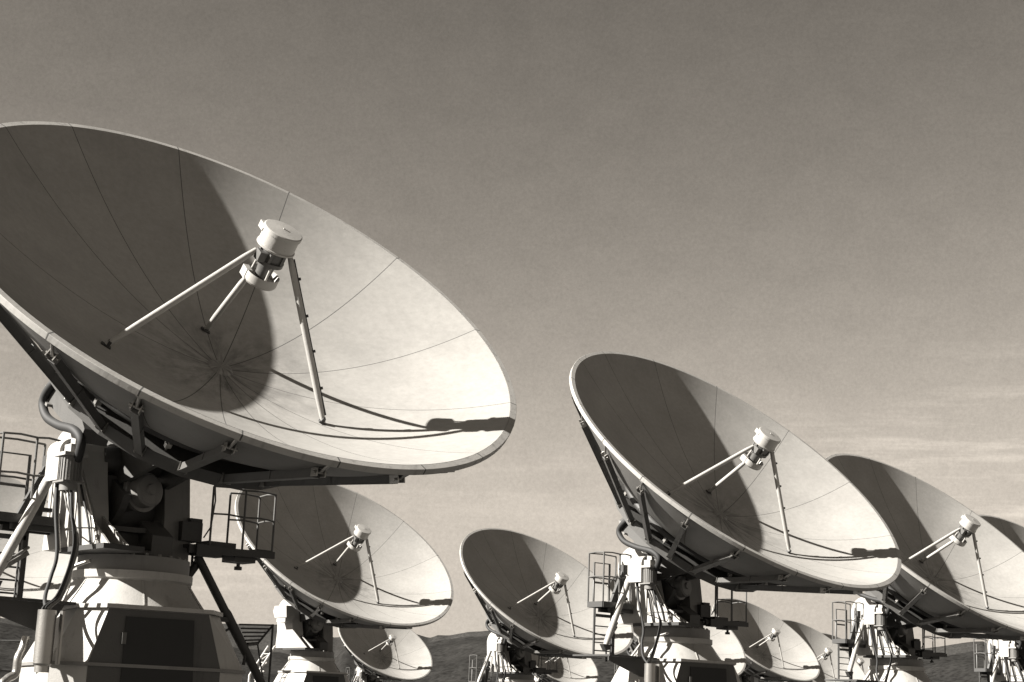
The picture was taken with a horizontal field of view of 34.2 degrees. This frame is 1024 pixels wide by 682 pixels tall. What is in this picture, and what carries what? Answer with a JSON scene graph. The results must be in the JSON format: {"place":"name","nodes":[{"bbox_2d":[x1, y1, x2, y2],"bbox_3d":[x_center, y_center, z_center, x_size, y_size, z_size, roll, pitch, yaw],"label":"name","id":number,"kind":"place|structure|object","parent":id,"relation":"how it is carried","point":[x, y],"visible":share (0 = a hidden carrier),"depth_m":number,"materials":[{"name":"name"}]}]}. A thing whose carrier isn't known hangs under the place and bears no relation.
{"place":"outdoors","nodes":[
{"label":"outdoors","id":0,"kind":"place"},
{"bbox_2d":[0,618,987,658],"bbox_3d":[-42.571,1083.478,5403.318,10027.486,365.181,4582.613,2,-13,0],"label":"mountains","id":1,"kind":"structure","parent":0,"point":[339,647],"depth_m":5646.74,"materials":[{"name":"grey"}]},
{"bbox_2d":[0,622,995,681],"bbox_3d":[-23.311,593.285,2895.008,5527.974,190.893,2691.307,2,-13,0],"label":"foothills","id":2,"kind":"structure","parent":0,"point":[450,659],"depth_m":2746.31,"materials":[{"name":"grey"}]},
{"bbox_2d":[0,0,1023,648],"label":"sky","id":3,"kind":"structure","parent":0,"point":[810,212],"materials":[{"name":"grey"}]},
{"label":"ground","id":4,"kind":"structure","parent":0,"visible":0},
{"bbox_2d":[0,472,77,599],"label":"radio telescope","id":5,"kind":"object","parent":4,"relation":"on","point":[39,563],"visible":0.29,"depth_m":41.40,"materials":[{"name":"paint"}]},
{"bbox_2d":[189,556,273,681],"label":"access stair","id":6,"kind":"object","parent":4,"relation":"on","point":[227,618],"visible":0.83,"depth_m":17.71,"materials":[{"name":"metal"}]},
{"bbox_2d":[0,121,515,681],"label":"radio telescope","id":7,"kind":"object","parent":4,"relation":"on","point":[180,317],"visible":1,"depth_m":16.67,"materials":[{"name":"paint"}]},
{"bbox_2d":[235,485,453,681],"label":"radio telescope","id":8,"kind":"object","parent":4,"relation":"on","point":[346,557],"visible":0.95,"depth_m":42.66,"materials":[{"name":"paint"}]},
{"bbox_2d":[338,628,432,681],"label":"radio telescope","id":9,"kind":"object","parent":4,"relation":"on","point":[377,655],"visible":0.93,"depth_m":97.10,"materials":[{"name":"paint"}]},
{"bbox_2d":[460,528,633,681],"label":"radio telescope","id":10,"kind":"object","parent":4,"relation":"on","point":[532,592],"visible":0.97,"depth_m":52.08,"materials":[{"name":"paint"}]},
{"bbox_2d":[531,653,597,681],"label":"radio telescope","id":11,"kind":"object","parent":4,"relation":"on","point":[575,670],"visible":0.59,"depth_m":113.29,"materials":[{"name":"paint"}]},
{"bbox_2d":[607,574,745,675],"bbox_3d":[6.124,12.982,63.402,6.099,8.439,4.902,13,-17,-39],"label":"radio telescope","id":12,"kind":"object","parent":4,"relation":"on","point":[727,648],"visible":0.06,"depth_m":64.49,"materials":[{"name":"paint"}]},
{"bbox_2d":[569,351,900,681],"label":"radio telescope","id":13,"kind":"object","parent":4,"relation":"on","point":[714,485],"visible":1,"depth_m":26.97,"materials":[{"name":"paint"}]},
{"bbox_2d":[712,598,819,681],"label":"radio telescope","id":14,"kind":"object","parent":4,"relation":"on","point":[775,648],"visible":0.76,"depth_m":83.09,"materials":[{"name":"paint"}]},
{"bbox_2d":[782,620,864,681],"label":"radio telescope","id":15,"kind":"object","parent":4,"relation":"on","point":[823,647],"visible":0.34,"depth_m":90.98,"materials":[{"name":"paint"}]},
{"bbox_2d":[822,633,870,674],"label":"radio telescope","id":16,"kind":"object","parent":4,"relation":"on","point":[863,663],"visible":0.18,"depth_m":101.67,"materials":[{"name":"paint"}]},
{"bbox_2d":[824,453,1023,681],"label":"radio telescope","id":17,"kind":"object","parent":4,"relation":"on","point":[961,575],"visible":0.77,"depth_m":35.92,"materials":[{"name":"paint"}]},
{"bbox_2d":[973,515,1023,681],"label":"radio telescope","id":18,"kind":"object","parent":4,"relation":"on","point":[1006,661],"visible":0.41,"depth_m":44.93,"materials":[{"name":"paint"}]}
]}

